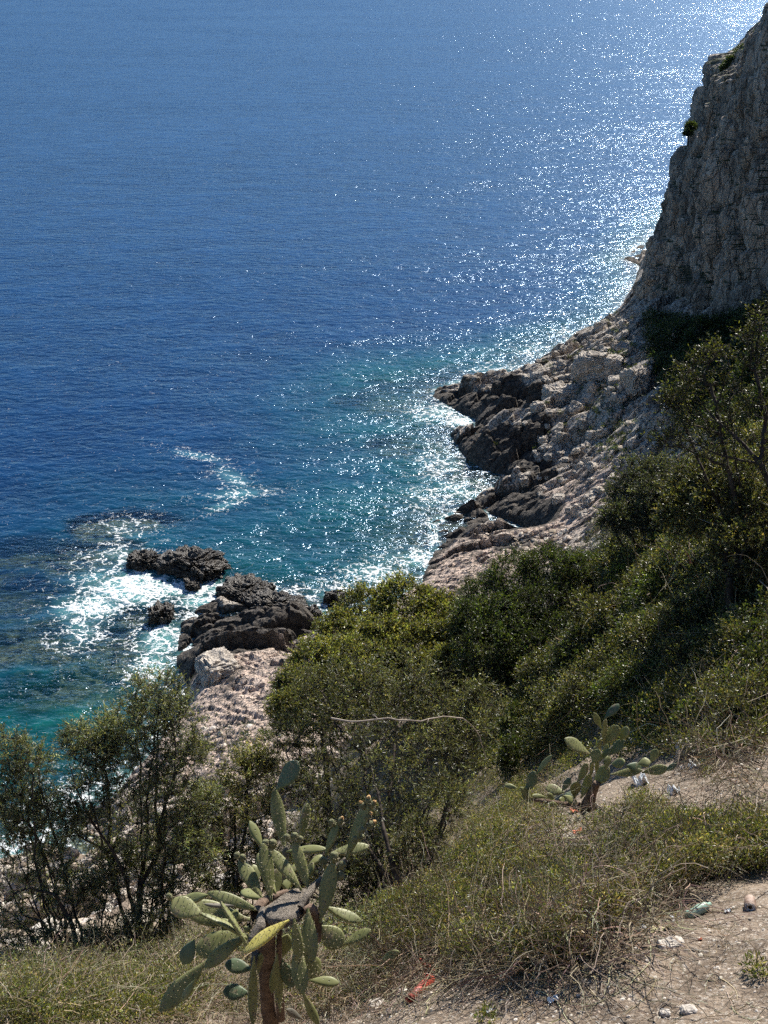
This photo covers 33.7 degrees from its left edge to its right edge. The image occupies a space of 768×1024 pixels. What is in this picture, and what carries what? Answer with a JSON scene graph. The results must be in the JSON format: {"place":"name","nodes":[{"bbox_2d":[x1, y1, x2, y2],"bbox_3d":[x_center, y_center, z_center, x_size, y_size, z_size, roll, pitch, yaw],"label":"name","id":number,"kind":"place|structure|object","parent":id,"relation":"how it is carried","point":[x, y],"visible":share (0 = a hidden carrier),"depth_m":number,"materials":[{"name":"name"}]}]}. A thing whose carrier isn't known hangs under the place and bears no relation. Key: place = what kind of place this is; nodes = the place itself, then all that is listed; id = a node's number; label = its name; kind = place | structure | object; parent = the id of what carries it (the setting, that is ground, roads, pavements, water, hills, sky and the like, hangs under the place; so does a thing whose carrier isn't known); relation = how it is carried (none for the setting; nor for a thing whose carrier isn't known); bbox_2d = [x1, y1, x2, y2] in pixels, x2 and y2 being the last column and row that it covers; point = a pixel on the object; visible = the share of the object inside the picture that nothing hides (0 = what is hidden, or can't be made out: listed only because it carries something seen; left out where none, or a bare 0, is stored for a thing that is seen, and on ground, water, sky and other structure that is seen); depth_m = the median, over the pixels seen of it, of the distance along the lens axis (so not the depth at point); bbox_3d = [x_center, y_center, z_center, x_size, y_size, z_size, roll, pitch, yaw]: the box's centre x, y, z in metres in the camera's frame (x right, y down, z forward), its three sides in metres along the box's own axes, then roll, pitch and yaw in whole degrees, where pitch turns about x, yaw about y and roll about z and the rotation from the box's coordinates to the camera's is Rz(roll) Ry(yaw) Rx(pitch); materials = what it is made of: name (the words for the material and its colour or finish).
{"place":"outdoors","nodes":[
{"label":"outdoors","id":0,"kind":"place"},
{"bbox_2d":[0,223,655,837],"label":"sea bed","id":1,"kind":"object","parent":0,"point":[78,679],"visible":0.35,"depth_m":134.41,"materials":[{"name":"liquid"}]},
{"bbox_2d":[0,0,767,857],"bbox_3d":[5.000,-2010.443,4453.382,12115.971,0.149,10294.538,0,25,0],"label":"sea","id":2,"kind":"structure","parent":0,"point":[244,244],"depth_m":268.55,"materials":[{"name":"blue liquid"}]},
{"bbox_2d":[126,549,161,571],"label":"sea rock","id":3,"kind":"object","parent":2,"relation":"in","point":[141,560],"visible":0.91,"depth_m":129.43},
{"bbox_2d":[147,600,176,630],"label":"sea rock","id":4,"kind":"object","parent":2,"relation":"in","point":[160,614],"visible":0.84,"depth_m":119.58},
{"bbox_2d":[183,576,200,596],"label":"sea rock","id":5,"kind":"object","parent":2,"relation":"in","point":[192,583],"visible":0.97,"depth_m":125.50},
{"bbox_2d":[155,545,231,584],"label":"sea rock","id":6,"kind":"object","parent":2,"relation":"in","point":[204,565],"visible":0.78,"depth_m":128.11,"materials":[{"name":"stone"}]},
{"bbox_2d":[215,572,275,605],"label":"sea rock","id":7,"kind":"object","parent":2,"relation":"in","point":[237,587],"visible":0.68,"depth_m":124.19,"materials":[{"name":"stone"}]},
{"bbox_2d":[245,588,307,607],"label":"sea rock","id":8,"kind":"object","parent":2,"relation":"in","point":[268,597],"visible":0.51,"depth_m":121.74,"materials":[{"name":"stone"}]},
{"bbox_2d":[304,604,321,620],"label":"sea rock","id":9,"kind":"object","parent":2,"relation":"in","point":[314,609],"visible":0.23,"depth_m":119.61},
{"bbox_2d":[321,589,347,610],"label":"sea rock","id":10,"kind":"object","parent":2,"relation":"in","point":[331,596],"visible":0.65,"depth_m":122.78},
{"bbox_2d":[0,234,767,934],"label":"rocky shore","id":11,"kind":"structure","parent":0,"point":[498,442],"depth_m":135.87,"materials":[{"name":"stone"}]},
{"bbox_2d":[194,646,239,686],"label":"boulder","id":12,"kind":"object","parent":11,"relation":"on","point":[214,666],"visible":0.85,"depth_m":106.31,"materials":[{"name":"stone"}]},
{"bbox_2d":[0,324,638,964],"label":"scree","id":13,"kind":"structure","parent":11,"relation":"on","point":[220,732],"depth_m":81.06,"materials":[{"name":"stone"}]},
{"bbox_2d":[0,431,767,980],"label":"undergrowth","id":14,"kind":"object","parent":11,"relation":"on","point":[364,899],"visible":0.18,"depth_m":16.34,"materials":[{"name":"green plant"}]},
{"bbox_2d":[217,311,652,752],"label":"rock plants","id":15,"kind":"object","parent":11,"relation":"on","point":[535,447],"visible":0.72,"depth_m":147.42,"materials":[{"name":"green plant"}]},
{"bbox_2d":[518,475,529,486],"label":"boulder","id":16,"kind":"object","parent":11,"relation":"on","point":[524,481],"visible":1,"depth_m":143.75,"materials":[{"name":"stone"}]},
{"bbox_2d":[530,400,546,412],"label":"boulder","id":17,"kind":"object","parent":11,"relation":"on","point":[537,406],"visible":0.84,"depth_m":157.20,"materials":[{"name":"stone"}]},
{"bbox_2d":[543,451,554,461],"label":"boulder","id":18,"kind":"object","parent":11,"relation":"on","point":[548,456],"visible":1,"depth_m":150.84,"materials":[{"name":"stone"}]},
{"bbox_2d":[552,493,564,504],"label":"boulder","id":19,"kind":"object","parent":11,"relation":"on","point":[557,498],"visible":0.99,"depth_m":136.45,"materials":[{"name":"stone"}]},
{"bbox_2d":[541,380,580,406],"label":"boulder","id":20,"kind":"object","parent":11,"relation":"on","point":[561,392],"visible":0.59,"depth_m":159.86,"materials":[{"name":"stone"}]},
{"bbox_2d":[567,405,580,414],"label":"boulder","id":21,"kind":"object","parent":11,"relation":"on","point":[573,409],"visible":1,"depth_m":155.85,"materials":[{"name":"stone"}]},
{"bbox_2d":[547,564,607,618],"bbox_3d":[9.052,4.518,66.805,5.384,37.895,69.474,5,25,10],"label":"shrub","id":22,"kind":"object","parent":11,"relation":"on","point":[585,589],"visible":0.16,"depth_m":28.28,"materials":[{"name":"green plant"}]},
{"bbox_2d":[570,503,586,517],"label":"boulder","id":23,"kind":"object","parent":11,"relation":"on","point":[575,508],"visible":0.68,"depth_m":131.85,"materials":[{"name":"stone"}]},
{"bbox_2d":[580,442,591,454],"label":"boulder","id":24,"kind":"object","parent":11,"relation":"on","point":[584,449],"visible":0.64,"depth_m":146.49,"materials":[{"name":"stone"}]},
{"bbox_2d":[582,490,597,505],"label":"boulder","id":25,"kind":"object","parent":11,"relation":"on","point":[589,498],"visible":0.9,"depth_m":131.99,"materials":[{"name":"stone"}]},
{"bbox_2d":[585,461,598,472],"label":"boulder","id":26,"kind":"object","parent":11,"relation":"on","point":[591,466],"visible":0.89,"depth_m":137.29,"materials":[{"name":"stone"}]},
{"bbox_2d":[586,383,597,393],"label":"boulder","id":27,"kind":"object","parent":11,"relation":"on","point":[591,387],"visible":1,"depth_m":157.59,"materials":[{"name":"stone"}]},
{"bbox_2d":[570,350,624,381],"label":"boulder","id":28,"kind":"object","parent":11,"relation":"on","point":[592,366],"visible":0.82,"depth_m":159.60,"materials":[{"name":"stone"}]},
{"bbox_2d":[594,428,609,436],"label":"boulder","id":29,"kind":"object","parent":11,"relation":"on","point":[602,432],"visible":1,"depth_m":147.02,"materials":[{"name":"stone"}]},
{"bbox_2d":[580,501,627,552],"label":"shrub","id":30,"kind":"object","parent":11,"relation":"on","point":[606,533],"visible":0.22,"depth_m":106.25,"materials":[{"name":"green plant"}]},
{"bbox_2d":[576,527,636,578],"bbox_3d":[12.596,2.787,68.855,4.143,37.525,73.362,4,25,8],"label":"shrub","id":31,"kind":"object","parent":11,"relation":"on","point":[605,542],"visible":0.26,"depth_m":29.45,"materials":[{"name":"green plant"}]},
{"bbox_2d":[607,375,619,384],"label":"boulder","id":32,"kind":"object","parent":11,"relation":"on","point":[613,379],"visible":1,"depth_m":151.28,"materials":[{"name":"stone"}]},
{"bbox_2d":[580,503,651,561],"bbox_3d":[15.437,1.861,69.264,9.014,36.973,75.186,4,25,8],"label":"shrub","id":33,"kind":"object","parent":11,"relation":"on","point":[635,538],"visible":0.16,"depth_m":29.32,"materials":[{"name":"green plant"}]},
{"bbox_2d":[619,365,649,396],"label":"boulder","id":34,"kind":"object","parent":11,"relation":"on","point":[634,380],"visible":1,"depth_m":149.43,"materials":[{"name":"stone"}]},
{"bbox_2d":[662,411,728,469],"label":"shrub","id":35,"kind":"object","parent":11,"relation":"on","point":[695,439],"visible":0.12,"depth_m":104.06,"materials":[{"name":"green plant"}]},
{"bbox_2d":[639,296,767,441],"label":"scrub","id":36,"kind":"object","parent":11,"relation":"on","point":[717,322],"visible":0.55,"depth_m":149.03,"materials":[{"name":"green plant"}]},
{"bbox_2d":[717,369,767,462],"bbox_3d":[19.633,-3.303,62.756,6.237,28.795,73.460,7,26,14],"label":"shrub","id":37,"kind":"object","parent":11,"relation":"on","point":[751,426],"visible":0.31,"depth_m":26.18,"materials":[{"name":"green plant"}]},
{"bbox_2d":[0,459,767,1023],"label":"hillside","id":38,"kind":"structure","parent":0,"point":[678,979],"depth_m":6.56,"materials":[{"name":"soil"}]},
{"bbox_2d":[0,716,172,963],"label":"olive tree","id":39,"kind":"object","parent":38,"relation":"on","point":[38,801],"visible":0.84,"depth_m":13.38,"materials":[{"name":"green plant"}]},
{"bbox_2d":[44,657,231,957],"bbox_3d":[-2.634,3.157,13.629,2.027,2.892,1.974,0,25,0],"label":"olive tree","id":40,"kind":"object","parent":38,"relation":"on","point":[196,791],"visible":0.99,"depth_m":13.53,"materials":[{"name":"green plant"}]},
{"bbox_2d":[173,731,318,936],"bbox_3d":[-1.604,3.560,14.007,1.596,1.518,2.091,-7,26,-15],"label":"olive shrub","id":41,"kind":"object","parent":38,"relation":"on","point":[247,768],"visible":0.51,"depth_m":14.11,"materials":[{"name":"green plant"}]},
{"bbox_2d":[157,760,376,1023],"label":"prickly pear","id":42,"kind":"object","parent":38,"relation":"on","point":[286,908],"visible":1,"depth_m":7.38,"materials":[{"name":"plant"}]},
{"bbox_2d":[260,631,398,836],"bbox_3d":[-1.185,5.431,29.672,3.125,5.564,3.343,0,25,0],"label":"shrub","id":43,"kind":"object","parent":38,"relation":"on","point":[309,646],"visible":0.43,"depth_m":28.57,"materials":[{"name":"green plant"}]},
{"bbox_2d":[0,478,767,1023],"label":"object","id":44,"kind":"object","parent":38,"relation":"on","point":[614,940],"visible":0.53,"depth_m":7.79,"materials":[{"name":"plant"}]},
{"bbox_2d":[0,697,767,1023],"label":"ground cover","id":45,"kind":"object","parent":38,"relation":"on","point":[94,1013],"visible":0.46,"depth_m":8.28,"materials":[{"name":"green plant"}]},
{"bbox_2d":[373,950,398,981],"bbox_3d":[0.014,2.975,8.247,0.166,0.303,0.063,0,25,0],"label":"prickly pear","id":46,"kind":"object","parent":38,"relation":"on","point":[387,955],"visible":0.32,"depth_m":8.20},
{"bbox_2d":[258,633,516,923],"bbox_3d":[-0.232,2.713,13.600,2.848,1.768,3.456,8,26,17],"label":"olive tree","id":47,"kind":"object","parent":38,"relation":"on","point":[362,876],"visible":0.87,"depth_m":13.69,"materials":[{"name":"green plant"}]},
{"bbox_2d":[331,714,485,757],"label":"fallen branch","id":48,"kind":"object","parent":47,"relation":"on","point":[405,720],"visible":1,"depth_m":12.21,"materials":[{"name":"brown wood"}]},
{"bbox_2d":[308,568,487,729],"bbox_3d":[0.277,3.928,31.159,4.379,4.134,4.858,0,25,0],"label":"shrub","id":49,"kind":"object","parent":38,"relation":"on","point":[387,622],"visible":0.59,"depth_m":30.71,"materials":[{"name":"green plant"}]},
{"bbox_2d":[405,958,434,1003],"bbox_3d":[0.230,2.760,7.469,0.149,0.594,0.866,2,25,5],"label":"broken pipe","id":50,"kind":"object","parent":38,"relation":"on","point":[430,981],"visible":0.33,"depth_m":7.21,"materials":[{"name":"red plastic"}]},
{"bbox_2d":[441,680,512,745],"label":"shrub","id":51,"kind":"object","parent":38,"relation":"on","point":[498,684],"visible":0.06,"depth_m":28.59,"materials":[{"name":"green plant"}]},
{"bbox_2d":[475,643,534,697],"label":"shrub","id":52,"kind":"object","parent":38,"relation":"on","point":[508,677],"visible":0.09,"depth_m":29.02,"materials":[{"name":"green plant"}]},
{"bbox_2d":[477,695,538,781],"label":"shrub","id":53,"kind":"object","parent":38,"relation":"on","point":[504,757],"visible":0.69,"depth_m":22.01,"materials":[{"name":"green plant"}]},
{"bbox_2d":[440,537,606,695],"bbox_3d":[3.223,2.528,29.017,3.950,3.088,4.382,0,25,0],"label":"shrub","id":54,"kind":"object","parent":38,"relation":"on","point":[487,618],"visible":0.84,"depth_m":28.46,"materials":[{"name":"green plant"}]},
{"bbox_2d":[466,661,584,774],"bbox_3d":[2.996,3.882,24.381,2.058,4.712,6.264,-6,26,-12],"label":"shrub","id":55,"kind":"object","parent":38,"relation":"on","point":[522,702],"visible":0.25,"depth_m":24.60,"materials":[{"name":"green plant"}]},
{"bbox_2d":[509,639,560,707],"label":"shrub","id":56,"kind":"object","parent":38,"relation":"on","point":[536,669],"visible":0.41,"depth_m":25.38,"materials":[{"name":"green plant"}]},
{"bbox_2d":[515,672,580,756],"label":"shrub","id":57,"kind":"object","parent":38,"relation":"on","point":[542,691],"visible":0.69,"depth_m":21.14,"materials":[{"name":"green plant"}]},
{"bbox_2d":[513,581,594,700],"bbox_3d":[3.792,2.686,27.118,2.017,3.450,6.046,4,25,8],"label":"shrub","id":58,"kind":"object","parent":38,"relation":"on","point":[523,674],"visible":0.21,"depth_m":25.47,"materials":[{"name":"green plant"}]},
{"bbox_2d":[542,619,606,686],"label":"shrub","id":59,"kind":"object","parent":38,"relation":"on","point":[579,648],"visible":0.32,"depth_m":24.05,"materials":[{"name":"green plant"}]},
{"bbox_2d":[546,650,618,729],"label":"shrub","id":60,"kind":"object","parent":38,"relation":"on","point":[570,692],"visible":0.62,"depth_m":20.59,"materials":[{"name":"green plant"}]},
{"bbox_2d":[505,704,676,813],"bbox_3d":[1.833,2.265,11.228,1.538,1.202,0.343,0,25,0],"label":"prickly pear","id":61,"kind":"object","parent":38,"relation":"on","point":[611,734],"visible":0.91,"depth_m":11.26,"materials":[{"name":"plant"}]},
{"bbox_2d":[559,585,623,660],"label":"shrub","id":62,"kind":"object","parent":38,"relation":"on","point":[586,613],"visible":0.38,"depth_m":24.35,"materials":[{"name":"green plant"}]},
{"bbox_2d":[580,541,647,609],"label":"shrub","id":63,"kind":"object","parent":38,"relation":"on","point":[604,574],"visible":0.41,"depth_m":27.70,"materials":[{"name":"green plant"}]},
{"bbox_2d":[580,650,661,724],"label":"shrub","id":64,"kind":"object","parent":38,"relation":"on","point":[612,678],"visible":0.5,"depth_m":18.51,"materials":[{"name":"green plant"}]},
{"bbox_2d":[576,592,666,685],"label":"shrub","id":65,"kind":"object","parent":38,"relation":"on","point":[596,652],"visible":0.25,"depth_m":20.63,"materials":[{"name":"green plant"}]},
{"bbox_2d":[573,529,675,610],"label":"shrub","id":66,"kind":"object","parent":38,"relation":"on","point":[620,566],"visible":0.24,"depth_m":27.30,"materials":[{"name":"green plant"}]},
{"bbox_2d":[585,448,692,556],"bbox_3d":[5.625,0.044,28.106,2.416,2.734,2.319,0,25,0],"label":"bush","id":67,"kind":"object","parent":38,"relation":"on","point":[625,515],"visible":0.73,"depth_m":27.66,"materials":[{"name":"green plant"}]},
{"bbox_2d":[631,773,648,786],"bbox_3d":[2.708,2.842,13.397,0.185,0.244,0.204,-9,27,-19],"label":"plastic bag","id":68,"kind":"object","parent":38,"relation":"on","point":[642,775],"visible":0.73,"depth_m":13.34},
{"bbox_2d":[585,660,696,740],"bbox_3d":[3.753,2.713,17.181,1.188,2.938,4.536,-2,25,-3],"label":"shrub","id":69,"kind":"object","parent":38,"relation":"on","point":[625,685],"visible":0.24,"depth_m":17.27,"materials":[{"name":"green plant"}]},
{"bbox_2d":[606,573,682,655],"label":"shrub","id":70,"kind":"object","parent":38,"relation":"on","point":[639,596],"visible":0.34,"depth_m":22.67,"materials":[{"name":"green plant"}]},
{"bbox_2d":[619,600,671,663],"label":"shrub","id":71,"kind":"object","parent":38,"relation":"on","point":[638,631],"visible":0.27,"depth_m":18.94,"materials":[{"name":"green plant"}]},
{"bbox_2d":[619,533,685,595],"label":"shrub","id":72,"kind":"object","parent":38,"relation":"on","point":[644,563],"visible":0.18,"depth_m":24.04,"materials":[{"name":"green plant"}]},
{"bbox_2d":[656,935,684,949],"bbox_3d":[1.438,2.171,6.353,0.143,0.059,0.082,-7,26,-16],"label":"stone","id":73,"kind":"object","parent":38,"relation":"on","point":[672,940],"visible":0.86,"depth_m":6.34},
{"bbox_2d":[652,665,689,728],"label":"shrub","id":74,"kind":"object","parent":38,"relation":"on","point":[673,675],"visible":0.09,"depth_m":16.25,"materials":[{"name":"green plant"}]},
{"bbox_2d":[644,520,708,590],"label":"shrub","id":75,"kind":"object","parent":38,"relation":"on","point":[664,561],"visible":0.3,"depth_m":22.87,"materials":[{"name":"green plant"}]},
{"bbox_2d":[648,587,707,657],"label":"shrub","id":76,"kind":"object","parent":38,"relation":"on","point":[660,625],"visible":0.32,"depth_m":18.03,"materials":[{"name":"green plant"}]},
{"bbox_2d":[653,621,708,694],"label":"shrub","id":77,"kind":"object","parent":38,"relation":"on","point":[669,645],"visible":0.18,"depth_m":17.01,"materials":[{"name":"green plant"}]},
{"bbox_2d":[645,587,719,663],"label":"shrub","id":78,"kind":"object","parent":38,"relation":"on","point":[674,612],"visible":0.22,"depth_m":18.05,"materials":[{"name":"green plant"}]},
{"bbox_2d":[675,736,699,760],"bbox_3d":[3.350,2.615,13.918,0.324,0.259,0.251,0,25,0],"label":"stone","id":79,"kind":"object","parent":38,"relation":"on","point":[677,747],"visible":0.29,"depth_m":13.84,"materials":[{"name":"stone"}]},
{"bbox_2d":[660,621,716,679],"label":"shrub","id":80,"kind":"object","parent":38,"relation":"on","point":[685,655],"visible":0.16,"depth_m":16.81,"materials":[{"name":"green plant"}]},
{"bbox_2d":[680,1004,697,1014],"bbox_3d":[1.377,2.253,5.726,0.076,0.043,0.059,0,25,0],"label":"stone","id":81,"kind":"object","parent":38,"relation":"on","point":[686,1009],"visible":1,"depth_m":5.71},
{"bbox_2d":[667,649,719,722],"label":"shrub","id":82,"kind":"object","parent":38,"relation":"on","point":[683,680],"visible":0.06,"depth_m":15.77,"materials":[{"name":"green plant"}]},
{"bbox_2d":[684,902,711,918],"bbox_3d":[1.719,2.175,6.920,0.168,0.066,0.059,-14,28,-27],"label":"bottle","id":83,"kind":"object","parent":38,"relation":"on","point":[701,911],"visible":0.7,"depth_m":6.90,"materials":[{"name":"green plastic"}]},
{"bbox_2d":[640,290,767,558],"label":"tree","id":84,"kind":"object","parent":38,"relation":"on","point":[669,401],"visible":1,"depth_m":17.62,"materials":[{"name":"green plant"}]},
{"bbox_2d":[681,656,732,732],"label":"shrub","id":85,"kind":"object","parent":38,"relation":"on","point":[703,690],"visible":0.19,"depth_m":14.68,"materials":[{"name":"green plant"}]},
{"bbox_2d":[648,437,767,613],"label":"shrub","id":86,"kind":"object","parent":38,"relation":"on","point":[698,501],"visible":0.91,"depth_m":17.86,"materials":[{"name":"green plant"}]},
{"bbox_2d":[684,534,731,582],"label":"shrub","id":87,"kind":"object","parent":38,"relation":"on","point":[700,556],"visible":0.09,"depth_m":21.71,"materials":[{"name":"green plant"}]},
{"bbox_2d":[684,568,738,623],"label":"shrub","id":88,"kind":"object","parent":38,"relation":"on","point":[712,590],"visible":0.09,"depth_m":17.98,"materials":[{"name":"green plant"}]},
{"bbox_2d":[690,613,734,667],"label":"shrub","id":89,"kind":"object","parent":38,"relation":"on","point":[702,637],"visible":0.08,"depth_m":16.49,"materials":[{"name":"green plant"}]},
{"bbox_2d":[670,539,767,619],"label":"shrub","id":90,"kind":"object","parent":38,"relation":"on","point":[682,572],"visible":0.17,"depth_m":21.61,"materials":[{"name":"green plant"}]},
{"bbox_2d":[679,622,767,688],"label":"shrub","id":91,"kind":"object","parent":38,"relation":"on","point":[713,670],"visible":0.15,"depth_m":15.19,"materials":[{"name":"green plant"}]},
{"bbox_2d":[696,589,756,642],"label":"shrub","id":92,"kind":"object","parent":38,"relation":"on","point":[738,603],"visible":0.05,"depth_m":17.32,"materials":[{"name":"green plant"}]},
{"bbox_2d":[697,612,762,677],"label":"shrub","id":93,"kind":"object","parent":38,"relation":"on","point":[727,628],"visible":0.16,"depth_m":15.68,"materials":[{"name":"green plant"}]},
{"bbox_2d":[702,566,767,623],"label":"shrub","id":94,"kind":"object","parent":38,"relation":"on","point":[755,593],"visible":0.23,"depth_m":17.17,"materials":[{"name":"green plant"}]},
{"bbox_2d":[708,661,767,741],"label":"shrub","id":95,"kind":"object","parent":38,"relation":"on","point":[728,693],"visible":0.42,"depth_m":13.63,"materials":[{"name":"green plant"}]},
{"bbox_2d":[712,585,767,655],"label":"shrub","id":96,"kind":"object","parent":38,"relation":"on","point":[742,610],"visible":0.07,"depth_m":16.24,"materials":[{"name":"green plant"}]},
{"bbox_2d":[720,549,767,622],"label":"shrub","id":97,"kind":"object","parent":38,"relation":"on","point":[751,589],"visible":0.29,"depth_m":17.09,"materials":[{"name":"green plant"}]},
{"bbox_2d":[723,610,767,680],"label":"shrub","id":98,"kind":"object","parent":38,"relation":"on","point":[764,624],"visible":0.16,"depth_m":15.38,"materials":[{"name":"green plant"}]},
{"bbox_2d":[725,634,767,700],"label":"shrub","id":99,"kind":"object","parent":38,"relation":"on","point":[753,648],"visible":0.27,"depth_m":14.71,"materials":[{"name":"green plant"}]},
{"bbox_2d":[744,894,756,909],"bbox_3d":[1.955,2.093,6.765,0.066,0.088,0.122,7,26,15],"label":"rock","id":100,"kind":"object","parent":38,"relation":"on","point":[749,901],"visible":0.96,"depth_m":6.72,"materials":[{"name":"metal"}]},
{"bbox_2d":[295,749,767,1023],"bbox_3d":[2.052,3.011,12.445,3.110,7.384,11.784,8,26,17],"label":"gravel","id":101,"kind":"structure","parent":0,"point":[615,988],"depth_m":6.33,"materials":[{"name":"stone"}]},
{"bbox_2d":[632,2,767,316],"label":"cliff","id":102,"kind":"structure","parent":0,"point":[706,244],"depth_m":164.59,"materials":[{"name":"stone"}]},
{"bbox_2d":[681,119,698,145],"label":"shrub","id":103,"kind":"object","parent":102,"relation":"on","point":[690,127],"visible":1,"depth_m":184.89,"materials":[{"name":"green plant"}]},
{"bbox_2d":[718,43,743,72],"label":"shrub","id":104,"kind":"object","parent":102,"relation":"on","point":[726,64],"visible":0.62,"depth_m":186.80,"materials":[{"name":"green plant"}]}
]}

